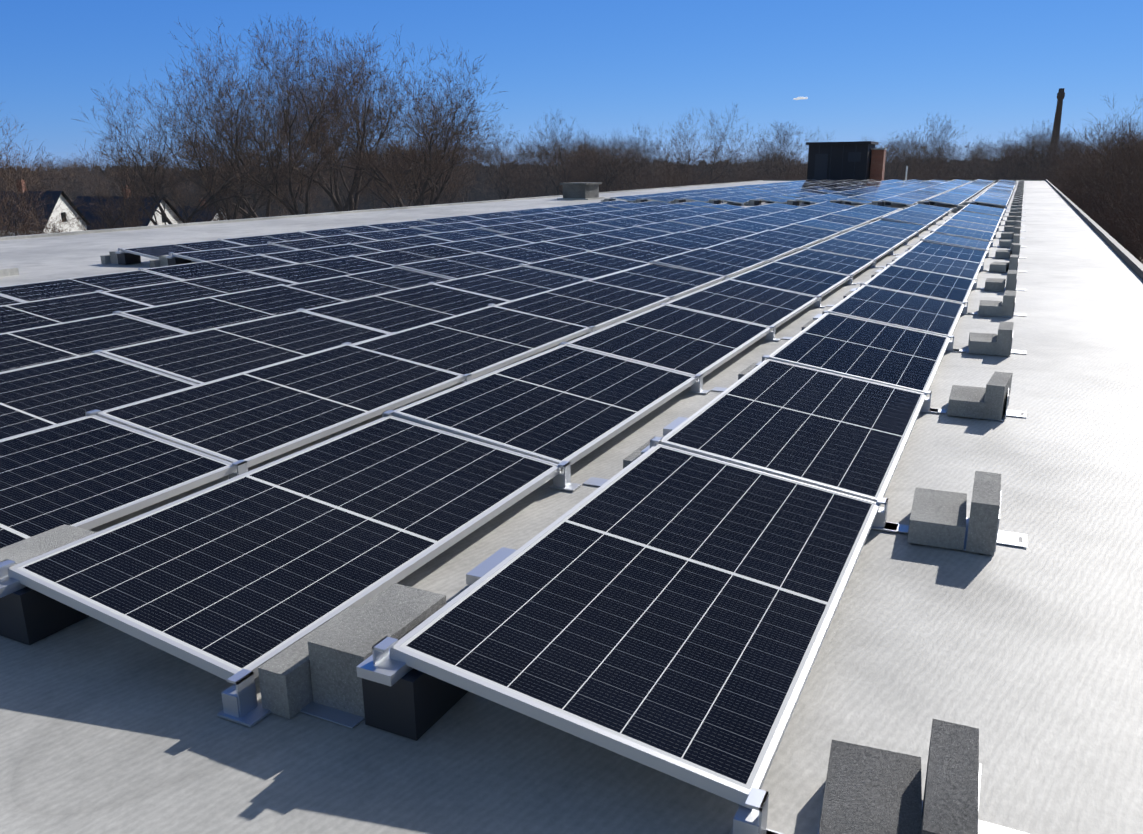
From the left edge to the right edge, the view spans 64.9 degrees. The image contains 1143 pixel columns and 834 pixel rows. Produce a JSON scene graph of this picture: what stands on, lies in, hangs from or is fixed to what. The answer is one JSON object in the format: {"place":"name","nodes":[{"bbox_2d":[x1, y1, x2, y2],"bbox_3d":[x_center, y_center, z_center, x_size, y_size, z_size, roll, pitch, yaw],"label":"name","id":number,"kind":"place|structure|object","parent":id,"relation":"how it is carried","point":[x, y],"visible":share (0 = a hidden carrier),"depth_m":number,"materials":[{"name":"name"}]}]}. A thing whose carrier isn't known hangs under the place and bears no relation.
{"place":"outdoors","nodes":[
{"label":"outdoors","id":0,"kind":"place"},
{"bbox_2d":[0,158,1051,218],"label":"treeline backdrop","id":1,"kind":"structure","parent":0,"point":[480,197],"depth_m":248.39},
{"bbox_2d":[0,179,1142,833],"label":"building roof","id":2,"kind":"structure","parent":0,"point":[1028,661],"depth_m":2.72,"materials":[{"name":"white roofing membrane"},{"name":"metal"}]},
{"bbox_2d":[0,267,18,276],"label":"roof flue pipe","id":3,"kind":"object","parent":2,"relation":"on","point":[7,271],"visible":1,"depth_m":12.96,"materials":[{"name":"white"}]},
{"bbox_2d":[0,179,1016,809],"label":"solar panels","id":4,"kind":"object","parent":2,"relation":"on","point":[668,603],"visible":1,"depth_m":4.51,"materials":[{"name":"black glass"}]},
{"bbox_2d":[0,179,1027,833],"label":"ballast blocks","id":5,"kind":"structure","parent":2,"relation":"on","point":[342,669],"depth_m":2.53,"materials":[{"name":"concrete"}]},
{"bbox_2d":[557,182,604,199],"bbox_3d":[0.416,-9.999,39.724,1.500,0.700,1.800,7,17,25],"label":"roof vent","id":6,"kind":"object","parent":2,"relation":"on","point":[580,190],"depth_m":39.17,"materials":[{"name":"metal"}]},
{"bbox_2d":[806,141,886,180],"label":"penthouse","id":7,"kind":"object","parent":2,"relation":"on","point":[859,160],"visible":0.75,"depth_m":68.27,"materials":[{"name":"brown metal"}]},
{"bbox_2d":[0,0,1142,170],"label":"sky","id":8,"kind":"structure","parent":0,"point":[870,69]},
{"label":"ground","id":9,"kind":"structure","parent":0,"visible":0},
{"bbox_2d":[0,167,31,190],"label":"tree","id":10,"kind":"object","parent":9,"relation":"on","point":[12,180],"visible":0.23,"depth_m":150.56,"materials":[{"name":"brown plant"}]},
{"bbox_2d":[0,166,40,190],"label":"tree","id":11,"kind":"object","parent":9,"relation":"on","point":[19,178],"visible":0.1,"depth_m":164.80,"materials":[{"name":"brown plant"}]},
{"bbox_2d":[0,182,48,235],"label":"tree","id":12,"kind":"object","parent":9,"relation":"on","point":[16,208],"visible":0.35,"depth_m":74.79,"materials":[{"name":"brown plant"}]},
{"bbox_2d":[9,159,57,190],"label":"tree","id":13,"kind":"object","parent":9,"relation":"on","point":[36,176],"visible":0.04,"depth_m":169.12,"materials":[{"name":"brown plant"}]},
{"bbox_2d":[0,179,90,236],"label":"house","id":14,"kind":"structure","parent":9,"relation":"on","point":[61,202],"depth_m":97.31,"materials":[{"name":"white"}]},
{"bbox_2d":[14,155,85,195],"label":"tree","id":15,"kind":"object","parent":9,"relation":"on","point":[53,176],"visible":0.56,"depth_m":165.46,"materials":[{"name":"brown plant"}]},
{"bbox_2d":[16,153,83,198],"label":"tree","id":16,"kind":"object","parent":9,"relation":"on","point":[56,167],"visible":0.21,"depth_m":185.68,"materials":[{"name":"brown plant"}]},
{"bbox_2d":[0,100,100,236],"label":"tree","id":17,"kind":"object","parent":9,"relation":"on","point":[26,225],"visible":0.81,"depth_m":49.29,"materials":[{"name":"brown plant"}]},
{"bbox_2d":[51,153,102,194],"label":"tree","id":18,"kind":"object","parent":9,"relation":"on","point":[88,165],"visible":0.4,"depth_m":202.71,"materials":[{"name":"brown plant"}]},
{"bbox_2d":[0,141,162,236],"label":"tree","id":19,"kind":"object","parent":9,"relation":"on","point":[128,220],"visible":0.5,"depth_m":67.00,"materials":[{"name":"brown plant"}]},
{"bbox_2d":[55,153,111,199],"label":"tree","id":20,"kind":"object","parent":9,"relation":"on","point":[79,176],"visible":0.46,"depth_m":202.29,"materials":[{"name":"brown plant"}]},
{"bbox_2d":[71,151,141,195],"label":"tree","id":21,"kind":"object","parent":9,"relation":"on","point":[117,188],"visible":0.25,"depth_m":193.87,"materials":[{"name":"brown plant"}]},
{"bbox_2d":[73,186,184,229],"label":"house","id":22,"kind":"structure","parent":9,"relation":"on","point":[147,221],"depth_m":105.58,"materials":[{"name":"white"}]},
{"bbox_2d":[90,148,186,195],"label":"tree","id":23,"kind":"object","parent":9,"relation":"on","point":[143,173],"visible":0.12,"depth_m":172.15,"materials":[{"name":"brown plant"}]},
{"bbox_2d":[130,138,212,221],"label":"tree","id":24,"kind":"object","parent":9,"relation":"on","point":[168,183],"visible":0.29,"depth_m":127.47,"materials":[{"name":"brown plant"}]},
{"bbox_2d":[146,156,196,203],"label":"tree","id":25,"kind":"object","parent":9,"relation":"on","point":[183,186],"visible":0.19,"depth_m":183.82,"materials":[{"name":"brown plant"}]},
{"bbox_2d":[73,71,297,226],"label":"tree","id":26,"kind":"object","parent":9,"relation":"on","point":[153,185],"visible":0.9,"depth_m":77.58,"materials":[{"name":"brown plant"}]},
{"bbox_2d":[175,200,225,222],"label":"house","id":27,"kind":"structure","parent":9,"relation":"on","point":[200,216],"depth_m":143.00,"materials":[{"name":"white"}]},
{"bbox_2d":[126,39,314,219],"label":"tree","id":28,"kind":"object","parent":9,"relation":"on","point":[237,206],"visible":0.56,"depth_m":82.71,"materials":[{"name":"brown plant"}]},
{"bbox_2d":[181,173,279,222],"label":"tree","id":29,"kind":"object","parent":9,"relation":"on","point":[235,202],"visible":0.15,"depth_m":108.22,"materials":[{"name":"brown plant"}]},
{"bbox_2d":[135,24,354,221],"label":"tree","id":30,"kind":"object","parent":9,"relation":"on","point":[246,213],"visible":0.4,"depth_m":85.45,"materials":[{"name":"brown plant"}]},
{"bbox_2d":[187,74,322,218],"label":"tree","id":31,"kind":"object","parent":9,"relation":"on","point":[253,206],"visible":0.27,"depth_m":105.26,"materials":[{"name":"brown plant"}]},
{"bbox_2d":[154,13,390,221],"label":"tree","id":32,"kind":"object","parent":9,"relation":"on","point":[290,207],"visible":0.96,"depth_m":77.44,"materials":[{"name":"brown plant"}]},
{"bbox_2d":[251,160,306,215],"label":"tree","id":33,"kind":"object","parent":9,"relation":"on","point":[287,197],"visible":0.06,"depth_m":125.23,"materials":[{"name":"brown plant"}]},
{"bbox_2d":[279,156,334,213],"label":"tree","id":34,"kind":"object","parent":9,"relation":"on","point":[317,199],"visible":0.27,"depth_m":135.50,"materials":[{"name":"brown plant"}]},
{"bbox_2d":[201,26,444,211],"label":"tree","id":35,"kind":"object","parent":9,"relation":"on","point":[352,203],"visible":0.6,"depth_m":88.43,"materials":[{"name":"brown plant"}]},
{"bbox_2d":[256,56,422,211],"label":"tree","id":36,"kind":"object","parent":9,"relation":"on","point":[346,205],"visible":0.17,"depth_m":106.02,"materials":[{"name":"brown plant"}]},
{"bbox_2d":[305,149,377,211],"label":"tree","id":37,"kind":"object","parent":9,"relation":"on","point":[336,176],"visible":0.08,"depth_m":161.07,"materials":[{"name":"brown plant"}]},
{"bbox_2d":[323,154,380,210],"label":"tree","id":38,"kind":"object","parent":9,"relation":"on","point":[347,193],"visible":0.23,"depth_m":157.00,"materials":[{"name":"brown plant"}]},
{"bbox_2d":[321,156,392,210],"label":"tree","id":39,"kind":"object","parent":9,"relation":"on","point":[346,176],"visible":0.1,"depth_m":160.39,"materials":[{"name":"brown plant"}]},
{"bbox_2d":[338,152,399,207],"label":"tree","id":40,"kind":"object","parent":9,"relation":"on","point":[350,171],"visible":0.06,"depth_m":157.16,"materials":[{"name":"brown plant"}]},
{"bbox_2d":[273,24,507,208],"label":"tree","id":41,"kind":"object","parent":9,"relation":"on","point":[440,158],"visible":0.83,"depth_m":83.32,"materials":[{"name":"brown plant"}]},
{"bbox_2d":[347,93,492,207],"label":"tree","id":42,"kind":"object","parent":9,"relation":"on","point":[379,185],"visible":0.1,"depth_m":107.99,"materials":[{"name":"brown plant"}]},
{"bbox_2d":[394,168,463,205],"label":"tree","id":43,"kind":"object","parent":9,"relation":"on","point":[434,194],"visible":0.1,"depth_m":152.50,"materials":[{"name":"brown plant"}]},
{"bbox_2d":[358,65,507,205],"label":"tree","id":44,"kind":"object","parent":9,"relation":"on","point":[416,183],"visible":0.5,"depth_m":92.91,"materials":[{"name":"brown plant"}]},
{"bbox_2d":[413,160,475,204],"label":"tree","id":45,"kind":"object","parent":9,"relation":"on","point":[457,197],"visible":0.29,"depth_m":132.85,"materials":[{"name":"brown plant"}]},
{"bbox_2d":[409,145,481,203],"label":"tree","id":46,"kind":"object","parent":9,"relation":"on","point":[469,162],"visible":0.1,"depth_m":171.24,"materials":[{"name":"brown plant"}]},
{"bbox_2d":[449,142,496,201],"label":"tree","id":47,"kind":"object","parent":9,"relation":"on","point":[466,195],"visible":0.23,"depth_m":199.94,"materials":[{"name":"brown plant"}]},
{"bbox_2d":[448,138,498,201],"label":"tree","id":48,"kind":"object","parent":9,"relation":"on","point":[462,199],"visible":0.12,"depth_m":205.78,"materials":[{"name":"brown plant"}]},
{"bbox_2d":[468,115,538,199],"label":"tree","id":49,"kind":"object","parent":9,"relation":"on","point":[505,180],"visible":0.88,"depth_m":142.85,"materials":[{"name":"brown plant"}]},
{"bbox_2d":[477,133,549,198],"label":"tree","id":50,"kind":"object","parent":9,"relation":"on","point":[511,165],"visible":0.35,"depth_m":177.85,"materials":[{"name":"brown plant"}]},
{"bbox_2d":[484,141,567,198],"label":"tree","id":51,"kind":"object","parent":9,"relation":"on","point":[512,191],"visible":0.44,"depth_m":158.71,"materials":[{"name":"brown plant"}]},
{"bbox_2d":[482,143,582,200],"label":"tree","id":52,"kind":"object","parent":9,"relation":"on","point":[532,187],"visible":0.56,"depth_m":149.01,"materials":[{"name":"brown plant"}]},
{"bbox_2d":[512,139,599,195],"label":"tree","id":53,"kind":"object","parent":9,"relation":"on","point":[560,167],"visible":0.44,"depth_m":142.28,"materials":[{"name":"brown plant"}]},
{"bbox_2d":[512,109,601,194],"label":"tree","id":54,"kind":"object","parent":9,"relation":"on","point":[569,169],"visible":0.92,"depth_m":133.68,"materials":[{"name":"brown plant"}]},
{"bbox_2d":[526,132,614,185],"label":"tree","id":55,"kind":"object","parent":9,"relation":"on","point":[567,152],"visible":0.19,"depth_m":175.78,"materials":[{"name":"brown plant"}]},
{"bbox_2d":[541,140,619,195],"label":"tree","id":56,"kind":"object","parent":9,"relation":"on","point":[574,163],"visible":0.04,"depth_m":150.33,"materials":[{"name":"brown plant"}]},
{"bbox_2d":[563,139,642,191],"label":"tree","id":57,"kind":"object","parent":9,"relation":"on","point":[596,152],"visible":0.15,"depth_m":145.19,"materials":[{"name":"brown plant"}]},
{"bbox_2d":[569,130,645,191],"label":"tree","id":58,"kind":"object","parent":9,"relation":"on","point":[592,167],"visible":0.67,"depth_m":132.32,"materials":[{"name":"brown plant"}]},
{"bbox_2d":[543,120,671,191],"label":"tree","id":59,"kind":"object","parent":9,"relation":"on","point":[644,164],"visible":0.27,"depth_m":154.73,"materials":[{"name":"brown plant"}]},
{"bbox_2d":[583,139,658,191],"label":"tree","id":60,"kind":"object","parent":9,"relation":"on","point":[620,168],"visible":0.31,"depth_m":135.73,"materials":[{"name":"brown plant"}]},
{"bbox_2d":[592,131,660,188],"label":"tree","id":61,"kind":"object","parent":9,"relation":"on","point":[630,149],"visible":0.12,"depth_m":194.63,"materials":[{"name":"brown plant"}]},
{"bbox_2d":[597,127,701,190],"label":"tree","id":62,"kind":"object","parent":9,"relation":"on","point":[673,168],"visible":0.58,"depth_m":128.46,"materials":[{"name":"brown plant"}]},
{"bbox_2d":[624,139,677,188],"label":"tree","id":63,"kind":"object","parent":9,"relation":"on","point":[651,161],"visible":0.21,"depth_m":200.65,"materials":[{"name":"brown plant"}]},
{"bbox_2d":[618,155,690,190],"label":"tree","id":64,"kind":"object","parent":9,"relation":"on","point":[661,183],"visible":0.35,"depth_m":111.40,"materials":[{"name":"brown plant"}]},
{"bbox_2d":[646,102,755,185],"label":"tree","id":65,"kind":"object","parent":9,"relation":"on","point":[715,155],"visible":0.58,"depth_m":138.63,"materials":[{"name":"brown plant"}]},
{"bbox_2d":[681,149,723,184],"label":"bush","id":66,"kind":"object","parent":9,"relation":"on","point":[694,179],"visible":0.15,"depth_m":163.22,"materials":[{"name":"brown plant"}]},
{"bbox_2d":[667,167,754,186],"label":"tree","id":67,"kind":"object","parent":9,"relation":"on","point":[685,182],"visible":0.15,"depth_m":94.27,"materials":[{"name":"brown plant"}]},
{"bbox_2d":[698,155,758,183],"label":"tree","id":68,"kind":"object","parent":9,"relation":"on","point":[721,181],"visible":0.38,"depth_m":139.38,"materials":[{"name":"brown plant"}]},
{"bbox_2d":[720,154,762,181],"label":"tree","id":69,"kind":"object","parent":9,"relation":"on","point":[739,168],"visible":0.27,"depth_m":193.90,"materials":[{"name":"brown plant"}]},
{"bbox_2d":[717,141,786,182],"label":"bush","id":70,"kind":"object","parent":9,"relation":"on","point":[736,172],"visible":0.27,"depth_m":168.97,"materials":[{"name":"brown plant"}]},
{"bbox_2d":[750,153,806,179],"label":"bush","id":71,"kind":"object","parent":9,"relation":"on","point":[775,175],"visible":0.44,"depth_m":145.37,"materials":[{"name":"brown plant"}]},
{"bbox_2d":[752,146,806,179],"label":"tree","id":72,"kind":"object","parent":9,"relation":"on","point":[782,164],"visible":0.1,"depth_m":175.15,"materials":[{"name":"brown plant"}]},
{"bbox_2d":[738,122,834,179],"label":"tree","id":73,"kind":"object","parent":9,"relation":"on","point":[764,156],"visible":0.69,"depth_m":158.66,"materials":[{"name":"brown plant"}]},
{"bbox_2d":[766,152,807,179],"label":"tree","id":74,"kind":"object","parent":9,"relation":"on","point":[804,173],"visible":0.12,"depth_m":105.72,"materials":[{"name":"brown plant"}]},
{"bbox_2d":[799,131,938,179],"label":"tree","id":75,"kind":"object","parent":9,"relation":"on","point":[891,153],"visible":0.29,"depth_m":135.77,"materials":[{"name":"brown plant"}]},
{"bbox_2d":[884,147,930,179],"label":"tree","id":76,"kind":"object","parent":9,"relation":"on","point":[888,178],"visible":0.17,"depth_m":177.06,"materials":[{"name":"brown plant"}]},
{"bbox_2d":[885,131,952,179],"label":"tree","id":77,"kind":"object","parent":9,"relation":"on","point":[913,153],"visible":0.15,"depth_m":178.92,"materials":[{"name":"brown plant"}]},
{"bbox_2d":[877,131,964,179],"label":"tree","id":78,"kind":"object","parent":9,"relation":"on","point":[919,150],"visible":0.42,"depth_m":153.84,"materials":[{"name":"brown plant"}]},
{"bbox_2d":[889,153,973,179],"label":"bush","id":79,"kind":"object","parent":9,"relation":"on","point":[921,176],"visible":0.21,"depth_m":116.65,"materials":[{"name":"brown plant"}]},
{"bbox_2d":[893,114,985,178],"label":"tree","id":80,"kind":"object","parent":9,"relation":"on","point":[940,153],"visible":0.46,"depth_m":149.09,"materials":[{"name":"brown plant"}]},
{"bbox_2d":[901,150,987,179],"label":"tree","id":81,"kind":"object","parent":9,"relation":"on","point":[958,163],"visible":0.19,"depth_m":145.04,"materials":[{"name":"brown plant"}]},
{"bbox_2d":[913,151,987,179],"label":"tree","id":82,"kind":"object","parent":9,"relation":"on","point":[971,165],"visible":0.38,"depth_m":136.04,"materials":[{"name":"brown plant"}]},
{"bbox_2d":[946,159,992,179],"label":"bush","id":83,"kind":"object","parent":9,"relation":"on","point":[966,173],"visible":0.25,"depth_m":127.59,"materials":[{"name":"brown plant"}]},
{"bbox_2d":[950,135,999,179],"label":"tree","id":84,"kind":"object","parent":9,"relation":"on","point":[977,149],"visible":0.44,"depth_m":200.77,"materials":[{"name":"brown plant"}]},
{"bbox_2d":[972,136,1043,179],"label":"tree","id":85,"kind":"object","parent":9,"relation":"on","point":[1002,167],"visible":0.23,"depth_m":133.33,"materials":[{"name":"brown plant"}]},
{"bbox_2d":[971,144,1046,179],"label":"tree","id":86,"kind":"object","parent":9,"relation":"on","point":[994,170],"visible":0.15,"depth_m":137.85,"materials":[{"name":"brown plant"}]},
{"bbox_2d":[983,136,1044,179],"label":"tree","id":87,"kind":"object","parent":9,"relation":"on","point":[1012,157],"visible":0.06,"depth_m":179.48,"materials":[{"name":"brown plant"}]},
{"bbox_2d":[985,128,1056,179],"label":"tree","id":88,"kind":"object","parent":9,"relation":"on","point":[1016,153],"visible":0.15,"depth_m":139.15,"materials":[{"name":"brown plant"}]},
{"bbox_2d":[984,136,1068,181],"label":"tree","id":89,"kind":"object","parent":9,"relation":"on","point":[1023,178],"visible":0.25,"depth_m":131.05,"materials":[{"name":"brown plant"}]},
{"bbox_2d":[988,130,1070,179],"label":"tree","id":90,"kind":"object","parent":9,"relation":"on","point":[1033,155],"visible":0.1,"depth_m":180.12,"materials":[{"name":"brown plant"}]},
{"bbox_2d":[981,120,1103,187],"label":"tree","id":91,"kind":"object","parent":9,"relation":"on","point":[1041,160],"visible":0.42,"depth_m":128.19,"materials":[{"name":"brown plant"}]},
{"bbox_2d":[1003,122,1088,183],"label":"tree","id":92,"kind":"object","parent":9,"relation":"on","point":[1048,150],"visible":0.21,"depth_m":128.69,"materials":[{"name":"brown plant"}]},
{"bbox_2d":[1026,142,1086,184],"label":"tree","id":93,"kind":"object","parent":9,"relation":"on","point":[1052,163],"visible":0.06,"depth_m":123.13,"materials":[{"name":"brown plant"}]},
{"bbox_2d":[1051,88,1064,154],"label":"smokestack","id":94,"kind":"object","parent":9,"relation":"on","point":[1060,98],"visible":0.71,"depth_m":354.90,"materials":[{"name":"grey brick"}]},
{"bbox_2d":[1030,149,1109,220],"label":"tree","id":95,"kind":"object","parent":9,"relation":"on","point":[1056,182],"visible":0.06,"depth_m":83.12,"materials":[{"name":"brown plant"}]},
{"bbox_2d":[1020,96,1142,260],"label":"tree","id":96,"kind":"object","parent":9,"relation":"on","point":[1087,181],"visible":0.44,"depth_m":57.40,"materials":[{"name":"brown plant"}]},
{"bbox_2d":[1043,138,1124,234],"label":"tree","id":97,"kind":"object","parent":9,"relation":"on","point":[1076,170],"visible":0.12,"depth_m":80.71,"materials":[{"name":"brown plant"}]},
{"bbox_2d":[1047,132,1142,242],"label":"tree","id":98,"kind":"object","parent":9,"relation":"on","point":[1083,172],"visible":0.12,"depth_m":80.88,"materials":[{"name":"brown plant"}]},
{"bbox_2d":[1059,121,1138,178],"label":"tree","id":99,"kind":"object","parent":9,"relation":"on","point":[1094,151],"depth_m":103.58,"materials":[{"name":"brown plant"}]},
{"bbox_2d":[1063,158,1142,260],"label":"tree","id":100,"kind":"object","parent":9,"relation":"on","point":[1111,214],"visible":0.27,"depth_m":49.51,"materials":[{"name":"brown plant"}]},
{"bbox_2d":[1069,122,1142,258],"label":"tree","id":101,"kind":"object","parent":9,"relation":"on","point":[1120,200],"visible":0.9,"depth_m":39.10,"materials":[{"name":"brown plant"}]},
{"bbox_2d":[1075,130,1142,253],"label":"tree","id":102,"kind":"object","parent":9,"relation":"on","point":[1123,159],"visible":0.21,"depth_m":56.01,"materials":[{"name":"brown plant"}]},
{"bbox_2d":[1092,136,1142,261],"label":"tree","id":103,"kind":"object","parent":9,"relation":"on","point":[1134,250],"visible":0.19,"depth_m":46.64,"materials":[{"name":"brown plant"}]},
{"bbox_2d":[1107,194,1142,262],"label":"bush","id":104,"kind":"object","parent":9,"relation":"on","point":[1140,243],"visible":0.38,"depth_m":32.40,"materials":[{"name":"brown plant"}]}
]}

